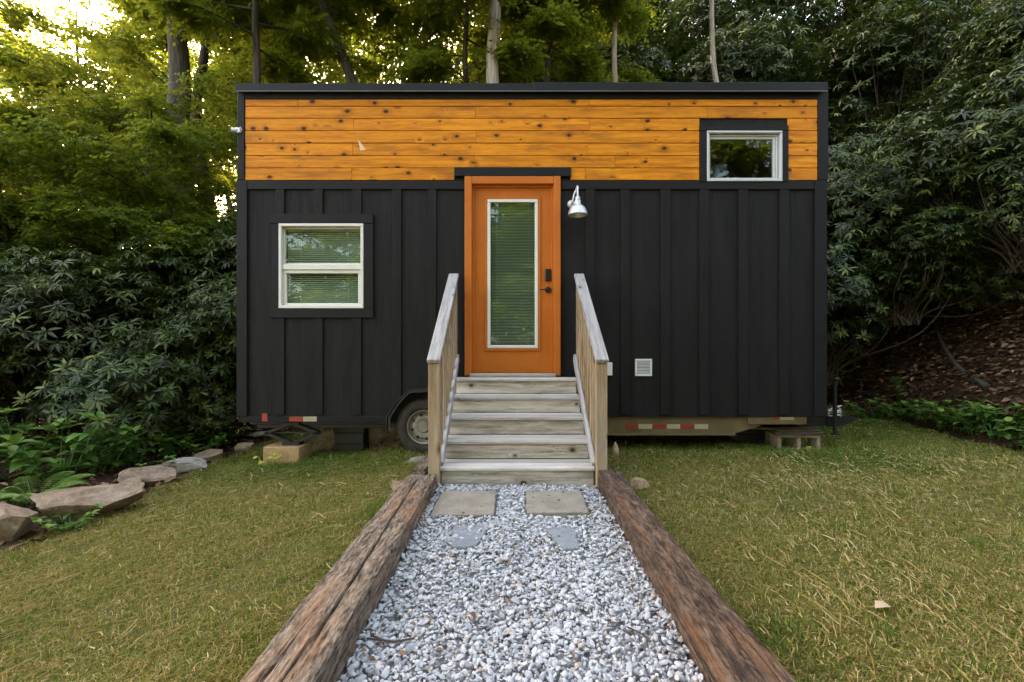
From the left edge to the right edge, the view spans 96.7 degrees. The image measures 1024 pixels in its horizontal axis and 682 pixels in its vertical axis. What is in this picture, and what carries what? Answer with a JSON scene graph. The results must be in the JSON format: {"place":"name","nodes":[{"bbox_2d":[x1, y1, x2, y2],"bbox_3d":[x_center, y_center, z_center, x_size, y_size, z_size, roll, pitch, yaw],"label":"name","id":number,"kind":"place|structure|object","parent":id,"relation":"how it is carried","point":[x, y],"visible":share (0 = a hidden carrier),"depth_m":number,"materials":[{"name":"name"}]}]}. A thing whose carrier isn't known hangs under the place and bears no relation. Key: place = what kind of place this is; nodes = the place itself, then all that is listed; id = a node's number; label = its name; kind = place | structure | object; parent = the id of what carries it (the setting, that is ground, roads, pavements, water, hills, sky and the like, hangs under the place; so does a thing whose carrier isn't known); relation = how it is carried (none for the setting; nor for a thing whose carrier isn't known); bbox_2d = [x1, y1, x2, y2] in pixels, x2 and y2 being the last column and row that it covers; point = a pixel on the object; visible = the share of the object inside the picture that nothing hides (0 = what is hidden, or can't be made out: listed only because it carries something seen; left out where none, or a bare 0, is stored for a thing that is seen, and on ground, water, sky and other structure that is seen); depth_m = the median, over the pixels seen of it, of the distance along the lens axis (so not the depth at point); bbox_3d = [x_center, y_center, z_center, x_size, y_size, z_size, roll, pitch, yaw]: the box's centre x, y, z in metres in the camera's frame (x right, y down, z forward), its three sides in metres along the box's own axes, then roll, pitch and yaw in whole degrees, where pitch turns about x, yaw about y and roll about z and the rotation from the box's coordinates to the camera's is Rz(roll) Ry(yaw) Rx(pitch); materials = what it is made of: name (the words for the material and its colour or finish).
{"place":"outdoors","nodes":[
{"label":"outdoors","id":0,"kind":"place"},
{"bbox_2d":[0,0,841,214],"label":"sky","id":1,"kind":"structure","parent":0,"point":[86,15],"materials":[{"name":"white"}]},
{"bbox_2d":[0,402,1023,681],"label":"grass","id":2,"kind":"structure","parent":0,"point":[952,446],"depth_m":2.76,"materials":[{"name":"green plant"}]},
{"bbox_2d":[0,0,1023,681],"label":"ground","id":3,"kind":"structure","parent":0,"point":[692,440],"depth_m":3.17,"materials":[{"name":"green plant"}]},
{"bbox_2d":[0,502,37,541],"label":"edging stone","id":4,"kind":"object","parent":3,"relation":"on","point":[16,522],"visible":0.81,"depth_m":3.19,"materials":[{"name":"beige stone"}]},
{"bbox_2d":[0,407,70,479],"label":"leafy plant","id":5,"kind":"object","parent":3,"relation":"on","point":[40,445],"visible":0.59,"depth_m":4.66,"materials":[{"name":"green plant"}]},
{"bbox_2d":[0,471,93,506],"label":"fern","id":6,"kind":"object","parent":3,"relation":"on","point":[13,497],"visible":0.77,"depth_m":3.94,"materials":[{"name":"green plant"}]},
{"bbox_2d":[0,233,99,422],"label":"rhododendron shrub","id":7,"kind":"object","parent":3,"relation":"on","point":[4,248],"visible":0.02,"depth_m":6.96,"materials":[{"name":"green plant"}]},
{"bbox_2d":[0,0,115,94],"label":"understory tree","id":8,"kind":"object","parent":3,"relation":"on","point":[29,18],"visible":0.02,"depth_m":23.39,"materials":[{"name":"green plant"}]},
{"bbox_2d":[0,87,118,385],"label":"understory tree","id":9,"kind":"object","parent":3,"relation":"on","point":[38,244],"visible":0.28,"depth_m":6.97,"materials":[{"name":"green plant"}]},
{"bbox_2d":[0,411,119,481],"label":"leafy plant","id":10,"kind":"object","parent":3,"relation":"on","point":[75,444],"visible":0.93,"depth_m":4.52,"materials":[{"name":"green plant"}]},
{"bbox_2d":[0,271,122,434],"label":"rhododendron shrub","id":11,"kind":"object","parent":3,"relation":"on","point":[36,320],"visible":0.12,"depth_m":6.38,"materials":[{"name":"green plant"}]},
{"bbox_2d":[28,503,104,532],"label":"leafy plant","id":12,"kind":"object","parent":3,"relation":"on","point":[79,522],"visible":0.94,"depth_m":3.37,"materials":[{"name":"green plant"}]},
{"bbox_2d":[0,0,143,273],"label":"understory tree","id":13,"kind":"object","parent":3,"relation":"on","point":[9,15],"visible":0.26,"depth_m":7.48,"materials":[{"name":"green plant"}]},
{"bbox_2d":[0,104,165,427],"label":"understory tree","id":14,"kind":"object","parent":3,"relation":"on","point":[81,239],"visible":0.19,"depth_m":7.10,"materials":[{"name":"green plant"}]},
{"bbox_2d":[0,37,165,393],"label":"understory tree","id":15,"kind":"object","parent":3,"relation":"on","point":[82,83],"visible":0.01,"depth_m":10.39,"materials":[{"name":"green plant"}]},
{"bbox_2d":[30,482,145,522],"bbox_3d":[-3.366,1.313,3.624,0.695,0.279,0.303,0,0,-29],"label":"edging stone","id":16,"kind":"object","parent":3,"relation":"on","point":[82,500],"visible":0.81,"depth_m":3.56,"materials":[{"name":"beige stone"}]},
{"bbox_2d":[67,424,141,473],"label":"leafy plant","id":17,"kind":"object","parent":3,"relation":"on","point":[104,463],"visible":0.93,"depth_m":4.85,"materials":[{"name":"green plant"}]},
{"bbox_2d":[0,245,214,434],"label":"rhododendron shrub","id":18,"kind":"object","parent":3,"relation":"on","point":[16,293],"visible":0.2,"depth_m":6.37,"materials":[{"name":"green plant"}]},
{"bbox_2d":[0,178,217,399],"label":"understory tree","id":19,"kind":"object","parent":3,"relation":"on","point":[55,197],"visible":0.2,"depth_m":7.13,"materials":[{"name":"green plant"}]},
{"bbox_2d":[0,26,218,252],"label":"understory tree","id":20,"kind":"object","parent":3,"relation":"on","point":[2,185],"visible":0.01,"depth_m":10.87,"materials":[{"name":"green plant"}]},
{"bbox_2d":[0,0,225,198],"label":"understory tree","id":21,"kind":"object","parent":3,"relation":"on","point":[64,11],"visible":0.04,"depth_m":15.47,"materials":[{"name":"green plant"}]},
{"bbox_2d":[0,279,236,448],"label":"rhododendron shrub","id":22,"kind":"object","parent":3,"relation":"on","point":[175,398],"visible":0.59,"depth_m":5.65,"materials":[{"name":"green plant"}]},
{"bbox_2d":[0,39,236,330],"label":"understory tree","id":23,"kind":"object","parent":3,"relation":"on","point":[20,69],"visible":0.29,"depth_m":7.73,"materials":[{"name":"green plant"}]},
{"bbox_2d":[0,39,236,397],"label":"understory tree","id":24,"kind":"object","parent":3,"relation":"on","point":[148,102],"visible":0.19,"depth_m":7.74,"materials":[{"name":"green plant"}]},
{"bbox_2d":[0,23,236,248],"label":"understory tree","id":25,"kind":"object","parent":3,"relation":"on","point":[35,43],"depth_m":14.46,"materials":[{"name":"green plant"}]},
{"bbox_2d":[17,108,236,347],"bbox_3d":[-6.074,-0.940,8.313,3.977,5.477,4.382,0,0,31],"label":"understory tree","id":26,"kind":"object","parent":3,"relation":"on","point":[105,154],"visible":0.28,"depth_m":7.25,"materials":[{"name":"green plant"}]},
{"bbox_2d":[109,431,159,466],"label":"leafy plant","id":27,"kind":"object","parent":3,"relation":"on","point":[130,457],"visible":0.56,"depth_m":5.21,"materials":[{"name":"green plant"}]},
{"bbox_2d":[117,465,175,486],"bbox_3d":[-3.562,1.342,4.447,0.456,0.214,0.287,2,4,-35],"label":"edging stone","id":28,"kind":"object","parent":3,"relation":"on","point":[151,475],"visible":0.63,"depth_m":4.42,"materials":[{"name":"beige stone"}]},
{"bbox_2d":[34,3,271,263],"bbox_3d":[-8.301,-2.916,12.294,5.707,9.303,6.458,0,0,21],"label":"understory tree","id":29,"kind":"object","parent":3,"relation":"on","point":[107,50],"visible":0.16,"depth_m":10.55,"materials":[{"name":"green plant"}]},
{"bbox_2d":[68,0,237,219],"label":"forest tree","id":30,"kind":"object","parent":3,"relation":"on","point":[161,59],"visible":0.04,"depth_m":18.74,"materials":[{"name":"green plant"}]},
{"bbox_2d":[74,340,239,443],"bbox_3d":[-4.553,0.712,6.423,2.112,1.540,2.328,0,0,5],"label":"rhododendron shrub","id":31,"kind":"object","parent":3,"relation":"on","point":[222,421],"visible":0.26,"depth_m":5.89,"materials":[{"name":"green plant"}]},
{"bbox_2d":[152,427,194,457],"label":"leafy plant","id":32,"kind":"object","parent":3,"relation":"on","point":[168,450],"visible":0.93,"depth_m":5.55,"materials":[{"name":"green plant"}]},
{"bbox_2d":[121,119,237,339],"bbox_3d":[-4.881,-1.071,8.817,4.564,5.705,4.142,0,0,10],"label":"understory tree","id":33,"kind":"object","parent":3,"relation":"on","point":[186,180],"visible":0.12,"depth_m":8.20,"materials":[{"name":"green plant"}]},
{"bbox_2d":[0,195,359,430],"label":"rhododendron shrub","id":34,"kind":"object","parent":3,"relation":"on","point":[201,299],"visible":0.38,"depth_m":6.09,"materials":[{"name":"green plant"}]},
{"bbox_2d":[162,457,207,472],"bbox_3d":[-3.525,1.334,4.923,0.416,0.131,0.258,1,4,-20],"label":"edging stone","id":35,"kind":"object","parent":3,"relation":"on","point":[183,464],"visible":0.87,"depth_m":4.84,"materials":[{"name":"grey stone"}]},
{"bbox_2d":[80,0,298,315],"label":"forest tree","id":36,"kind":"object","parent":3,"relation":"on","point":[178,58],"visible":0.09,"depth_m":9.59,"materials":[{"name":"grey plant"}]},
{"bbox_2d":[174,431,225,454],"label":"leafy plant","id":37,"kind":"object","parent":3,"relation":"on","point":[196,448],"visible":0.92,"depth_m":5.72,"materials":[{"name":"green plant"}]},
{"bbox_2d":[99,0,304,218],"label":"forest tree","id":38,"kind":"object","parent":3,"relation":"on","point":[203,57],"visible":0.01,"depth_m":12.12,"materials":[{"name":"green plant"}]},
{"bbox_2d":[168,221,236,316],"bbox_3d":[-4.248,-0.787,9.432,3.643,4.215,5.151,0,0,-18],"label":"rhododendron shrub","id":39,"kind":"object","parent":3,"relation":"on","point":[213,261],"visible":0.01,"depth_m":7.05,"materials":[{"name":"green plant"}]},
{"bbox_2d":[191,422,250,447],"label":"leafy plant","id":40,"kind":"object","parent":3,"relation":"on","point":[216,436],"visible":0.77,"depth_m":6.07,"materials":[{"name":"green plant"}]},
{"bbox_2d":[129,0,396,82],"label":"forest tree","id":41,"kind":"object","parent":3,"relation":"on","point":[211,19],"visible":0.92,"depth_m":9.21,"materials":[{"name":"green plant"}]},
{"bbox_2d":[155,29,389,217],"bbox_3d":[-8.866,-5.364,19.113,10.954,13.692,9.942,0,0,41],"label":"understory tree","id":42,"kind":"object","parent":3,"relation":"on","point":[238,58],"visible":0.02,"depth_m":17.16,"materials":[{"name":"green plant"}]},
{"bbox_2d":[263,441,311,464],"bbox_3d":[-2.495,1.250,5.075,0.400,0.200,0.300,0,0,3],"label":"wood block","id":43,"kind":"object","parent":3,"relation":"on","point":[292,453],"depth_m":4.93,"materials":[{"name":"beige wood"}]},
{"bbox_2d":[188,7,394,121],"bbox_3d":[-9.912,-7.546,20.287,10.727,17.822,9.136,0,0,-10],"label":"forest tree","id":44,"kind":"object","parent":3,"relation":"on","point":[216,55],"visible":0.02,"depth_m":18.04,"materials":[{"name":"green plant"}]},
{"bbox_2d":[212,19,374,220],"bbox_3d":[-5.410,-4.783,16.674,9.737,12.171,8.837,0,0,-25],"label":"understory tree","id":45,"kind":"object","parent":3,"relation":"on","point":[279,49],"visible":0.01,"depth_m":14.56,"materials":[{"name":"green plant"}]},
{"bbox_2d":[240,474,435,681],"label":"timber edging","id":46,"kind":"object","parent":3,"relation":"on","point":[315,639],"visible":0.93,"depth_m":1.81,"materials":[{"name":"brown wood"}]},
{"bbox_2d":[262,0,415,82],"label":"forest tree","id":47,"kind":"object","parent":3,"relation":"on","point":[386,8],"visible":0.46,"depth_m":10.48,"materials":[{"name":"green plant"}]},
{"bbox_2d":[222,0,460,107],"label":"understory tree","id":48,"kind":"object","parent":3,"relation":"on","point":[330,77],"visible":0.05,"depth_m":10.81,"materials":[{"name":"green plant"}]},
{"bbox_2d":[333,428,368,452],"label":"support pier","id":49,"kind":"structure","parent":3,"relation":"on","point":[348,439],"depth_m":5.29,"materials":[{"name":"grey concrete"}]},
{"bbox_2d":[325,1,432,82],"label":"understory tree","id":50,"kind":"object","parent":3,"relation":"on","point":[367,65],"visible":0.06,"depth_m":12.17,"materials":[{"name":"green plant"}]},
{"bbox_2d":[364,0,583,82],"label":"forest tree","id":51,"kind":"object","parent":3,"relation":"on","point":[425,60],"visible":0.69,"depth_m":8.98,"materials":[{"name":"green plant"}]},
{"bbox_2d":[359,0,608,82],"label":"understory tree","id":52,"kind":"object","parent":3,"relation":"on","point":[398,36],"visible":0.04,"depth_m":11.72,"materials":[{"name":"green plant"}]},
{"bbox_2d":[0,404,1023,681],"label":"straw clippings","id":53,"kind":"object","parent":3,"relation":"on","point":[698,554],"visible":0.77,"depth_m":2.63,"materials":[{"name":"plant"}]},
{"bbox_2d":[0,212,1023,550],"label":"leaf litter","id":54,"kind":"object","parent":3,"relation":"on","point":[992,336],"visible":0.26,"depth_m":7.03,"materials":[{"name":"brown plant"}]},
{"bbox_2d":[427,274,608,489],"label":"wooden steps","id":55,"kind":"structure","parent":3,"relation":"on","point":[585,402],"depth_m":3.96,"materials":[{"name":"grey wood"}]},
{"bbox_2d":[486,0,563,82],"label":"forest tree","id":56,"kind":"object","parent":3,"relation":"on","point":[492,73],"visible":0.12,"depth_m":8.56,"materials":[{"name":"grey plant"}]},
{"bbox_2d":[231,82,856,453],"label":"tiny house","id":57,"kind":"structure","parent":3,"relation":"on","point":[681,227],"depth_m":4.93,"materials":[{"name":"black wood"}]},
{"bbox_2d":[270,214,373,317],"bbox_3d":[-2.054,-0.810,4.971,1.114,1.120,0.137,0,0,0],"label":"window","id":58,"kind":"structure","parent":57,"relation":"in","point":[286,303],"depth_m":4.93,"materials":[{"name":"white paint"}]},
{"bbox_2d":[475,188,550,372],"bbox_3d":[0.009,-0.668,4.943,0.867,2.031,0.119,0,0,0],"label":"door","id":59,"kind":"structure","parent":57,"relation":"in","point":[489,358],"depth_m":4.96,"materials":[{"name":"orange paint"}]},
{"bbox_2d":[699,125,788,181],"bbox_3d":[2.505,-2.023,4.943,0.954,0.611,0.084,0,0,0],"label":"window","id":60,"kind":"structure","parent":57,"relation":"in","point":[778,134],"depth_m":4.91,"materials":[{"name":"white paint"}]},
{"bbox_2d":[456,0,663,81],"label":"forest tree","id":61,"kind":"object","parent":3,"relation":"on","point":[549,25],"visible":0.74,"depth_m":9.70,"materials":[{"name":"green plant"}]},
{"bbox_2d":[461,0,660,82],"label":"understory tree","id":62,"kind":"object","parent":3,"relation":"on","point":[608,76],"visible":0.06,"depth_m":12.14,"materials":[{"name":"green plant"}]},
{"bbox_2d":[468,5,674,82],"bbox_3d":[1.586,-6.593,14.800,6.904,9.508,7.607,0,0,14],"label":"understory tree","id":63,"kind":"object","parent":3,"relation":"on","point":[641,74],"visible":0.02,"depth_m":13.06,"materials":[{"name":"green plant"}]},
{"bbox_2d":[502,0,684,66],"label":"rhododendron shrub","id":64,"kind":"object","parent":3,"relation":"on","point":[660,4],"visible":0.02,"depth_m":19.68,"materials":[{"name":"green plant"}]},
{"bbox_2d":[612,13,617,81],"bbox_3d":[2.066,-6.959,10.358,5.424,15.252,5.758,0,0,-20],"label":"forest tree","id":65,"kind":"object","parent":3,"relation":"on","point":[614,53],"visible":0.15,"depth_m":9.85,"materials":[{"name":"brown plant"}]},
{"bbox_2d":[584,31,718,75],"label":"rhododendron shrub","id":66,"kind":"object","parent":3,"relation":"on","point":[684,51],"visible":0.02,"depth_m":17.76,"materials":[{"name":"green plant"}]},
{"bbox_2d":[552,0,832,81],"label":"rhododendron shrub","id":67,"kind":"object","parent":3,"relation":"on","point":[636,49],"visible":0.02,"depth_m":14.02,"materials":[{"name":"green plant"}]},
{"bbox_2d":[598,470,795,681],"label":"timber edging","id":68,"kind":"object","parent":3,"relation":"on","point":[722,642],"visible":0.96,"depth_m":1.79,"materials":[{"name":"brown wood"}]},
{"bbox_2d":[594,16,821,81],"bbox_3d":[5.835,-6.815,16.247,8.971,5.239,7.350,0,0,38],"label":"rhododendron shrub","id":69,"kind":"object","parent":3,"relation":"on","point":[786,50],"visible":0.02,"depth_m":12.29,"materials":[{"name":"green plant"}]},
{"bbox_2d":[709,0,718,81],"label":"forest tree","id":70,"kind":"object","parent":3,"relation":"on","point":[712,45],"visible":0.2,"depth_m":10.10,"materials":[{"name":"grey plant"}]},
{"bbox_2d":[592,0,857,61],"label":"rhododendron shrub","id":71,"kind":"object","parent":3,"relation":"on","point":[697,36],"visible":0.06,"depth_m":19.09,"materials":[{"name":"green plant"}]},
{"bbox_2d":[617,44,850,140],"bbox_3d":[6.898,-7.248,16.420,7.660,6.555,8.489,0,0,-36],"label":"rhododendron shrub","id":72,"kind":"object","parent":3,"relation":"on","point":[680,60],"visible":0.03,"depth_m":14.64,"materials":[{"name":"green plant"}]},
{"bbox_2d":[729,429,765,444],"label":"support pier","id":73,"kind":"structure","parent":3,"relation":"on","point":[750,436],"depth_m":5.33,"materials":[{"name":"black metal"}]},
{"bbox_2d":[644,0,858,55],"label":"rhododendron shrub","id":74,"kind":"object","parent":3,"relation":"on","point":[764,2],"visible":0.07,"depth_m":17.73,"materials":[{"name":"green plant"}]},
{"bbox_2d":[684,18,853,143],"bbox_3d":[8.554,-7.697,15.581,7.024,5.748,4.968,0,0,-5],"label":"rhododendron shrub","id":75,"kind":"object","parent":3,"relation":"on","point":[768,40],"visible":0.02,"depth_m":14.17,"materials":[{"name":"green plant"}]},
{"bbox_2d":[673,26,886,150],"bbox_3d":[7.857,-6.632,14.690,7.490,5.784,6.758,0,0,20],"label":"rhododendron shrub","id":76,"kind":"object","parent":3,"relation":"on","point":[762,70],"visible":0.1,"depth_m":12.81,"materials":[{"name":"green plant"}]},
{"bbox_2d":[770,433,820,450],"bbox_3d":[3.176,1.128,5.115,0.450,0.190,0.200,0,0,4],"label":"cinder block","id":77,"kind":"object","parent":3,"relation":"on","point":[794,441],"depth_m":5.04,"materials":[{"name":"beige concrete"}]},
{"bbox_2d":[764,424,823,434],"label":"shim boards","id":78,"kind":"object","parent":77,"relation":"on","point":[805,429],"visible":0.75,"depth_m":5.00,"materials":[{"name":"brown wood"}]},
{"bbox_2d":[648,0,949,106],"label":"rhododendron shrub","id":79,"kind":"object","parent":3,"relation":"on","point":[742,15],"visible":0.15,"depth_m":15.69,"materials":[{"name":"green plant"}]},
{"bbox_2d":[846,400,900,419],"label":"leafy plant","id":80,"kind":"object","parent":3,"relation":"on","point":[879,411],"visible":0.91,"depth_m":7.03,"materials":[{"name":"green plant"}]},
{"bbox_2d":[827,94,925,233],"bbox_3d":[6.887,-3.886,12.178,5.742,4.093,7.009,0,0,-31],"label":"rhododendron shrub","id":81,"kind":"object","parent":3,"relation":"on","point":[840,157],"visible":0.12,"depth_m":9.87,"materials":[{"name":"green plant"}]},
{"bbox_2d":[867,397,928,420],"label":"leafy plant","id":82,"kind":"object","parent":3,"relation":"on","point":[907,416],"visible":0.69,"depth_m":6.75,"materials":[{"name":"green plant"}]},
{"bbox_2d":[803,0,994,137],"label":"rhododendron shrub","id":83,"kind":"object","parent":3,"relation":"on","point":[954,15],"visible":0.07,"depth_m":13.68,"materials":[{"name":"green plant"}]},
{"bbox_2d":[805,0,1023,210],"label":"rhododendron shrub","id":84,"kind":"object","parent":3,"relation":"on","point":[882,75],"visible":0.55,"depth_m":10.68,"materials":[{"name":"green plant"}]},
{"bbox_2d":[827,156,1020,332],"bbox_3d":[6.931,-1.947,8.861,6.168,3.602,5.053,0,0,-39],"label":"rhododendron shrub","id":85,"kind":"object","parent":3,"relation":"on","point":[885,194],"visible":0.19,"depth_m":7.46,"materials":[{"name":"green plant"}]},
{"bbox_2d":[827,145,1023,385],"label":"rhododendron shrub","id":86,"kind":"object","parent":3,"relation":"on","point":[834,248],"visible":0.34,"depth_m":7.19,"materials":[{"name":"green plant"}]},
{"bbox_2d":[827,203,1023,325],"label":"rhododendron shrub","id":87,"kind":"object","parent":3,"relation":"on","point":[925,231],"visible":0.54,"depth_m":6.87,"materials":[{"name":"green plant"}]},
{"bbox_2d":[845,49,1023,291],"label":"rhododendron shrub","id":88,"kind":"object","parent":3,"relation":"on","point":[998,127],"visible":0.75,"depth_m":6.79,"materials":[{"name":"green plant"}]},
{"bbox_2d":[890,0,1023,143],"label":"rhododendron shrub","id":89,"kind":"object","parent":3,"relation":"on","point":[994,8],"visible":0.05,"depth_m":9.25,"materials":[{"name":"green plant"}]},
{"bbox_2d":[899,0,1023,225],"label":"rhododendron shrub","id":90,"kind":"object","parent":3,"relation":"on","point":[1013,46],"visible":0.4,"depth_m":7.77,"materials":[{"name":"green plant"}]},
{"bbox_2d":[933,324,989,389],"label":"fallen branch","id":91,"kind":"object","parent":3,"relation":"on","point":[961,369],"visible":0.95,"depth_m":6.82,"materials":[{"name":"brown wood"}]},
{"bbox_2d":[922,399,1006,426],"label":"leafy plant","id":92,"kind":"object","parent":3,"relation":"on","point":[940,409],"visible":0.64,"depth_m":5.82,"materials":[{"name":"green plant"}]},
{"bbox_2d":[909,139,1023,275],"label":"rhododendron shrub","id":93,"kind":"object","parent":3,"relation":"on","point":[1016,261],"visible":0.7,"depth_m":6.47,"materials":[{"name":"green plant"}]},
{"bbox_2d":[946,403,1000,434],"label":"leafy plant","id":94,"kind":"object","parent":3,"relation":"on","point":[965,418],"visible":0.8,"depth_m":5.63,"materials":[{"name":"green plant"}]},
{"bbox_2d":[959,398,1023,425],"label":"leafy plant","id":95,"kind":"object","parent":3,"relation":"on","point":[984,410],"visible":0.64,"depth_m":5.43,"materials":[{"name":"green plant"}]},
{"bbox_2d":[970,402,1023,439],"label":"leafy plant","id":96,"kind":"object","parent":3,"relation":"on","point":[994,431],"visible":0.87,"depth_m":5.30,"materials":[{"name":"green plant"}]},
{"bbox_2d":[337,483,703,681],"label":"gravel path","id":97,"kind":"structure","parent":0,"point":[397,593],"depth_m":1.90,"materials":[{"name":"grey gravel"}]},
{"bbox_2d":[430,491,495,521],"bbox_3d":[-0.326,1.169,3.221,0.421,0.062,0.480,0,0,0],"label":"stepping stone","id":98,"kind":"object","parent":97,"relation":"on","point":[456,504],"visible":0.84,"depth_m":3.17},
{"bbox_2d":[451,525,486,554],"bbox_3d":[-0.257,1.171,2.675,0.212,0.059,0.308,0,0,0],"label":"stepping stone","id":99,"kind":"object","parent":97,"relation":"on","point":[468,541],"visible":0.75,"depth_m":2.64,"materials":[{"name":"grey stone"}]},
{"bbox_2d":[346,485,704,681],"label":"leaf bits","id":100,"kind":"object","parent":97,"relation":"on","point":[403,652],"visible":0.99,"depth_m":2.05,"materials":[{"name":"brown plant"}]},
{"bbox_2d":[525,490,588,518],"bbox_3d":[0.309,1.169,3.245,0.429,0.063,0.449,0,0,0],"label":"stepping stone","id":101,"kind":"object","parent":97,"relation":"on","point":[571,503],"visible":0.86,"depth_m":3.18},
{"bbox_2d":[546,527,578,554],"bbox_3d":[0.299,1.171,2.650,0.181,0.059,0.299,0,0,0],"label":"stepping stone","id":102,"kind":"object","parent":97,"relation":"on","point":[566,540],"visible":0.84,"depth_m":2.64,"materials":[{"name":"grey stone"}]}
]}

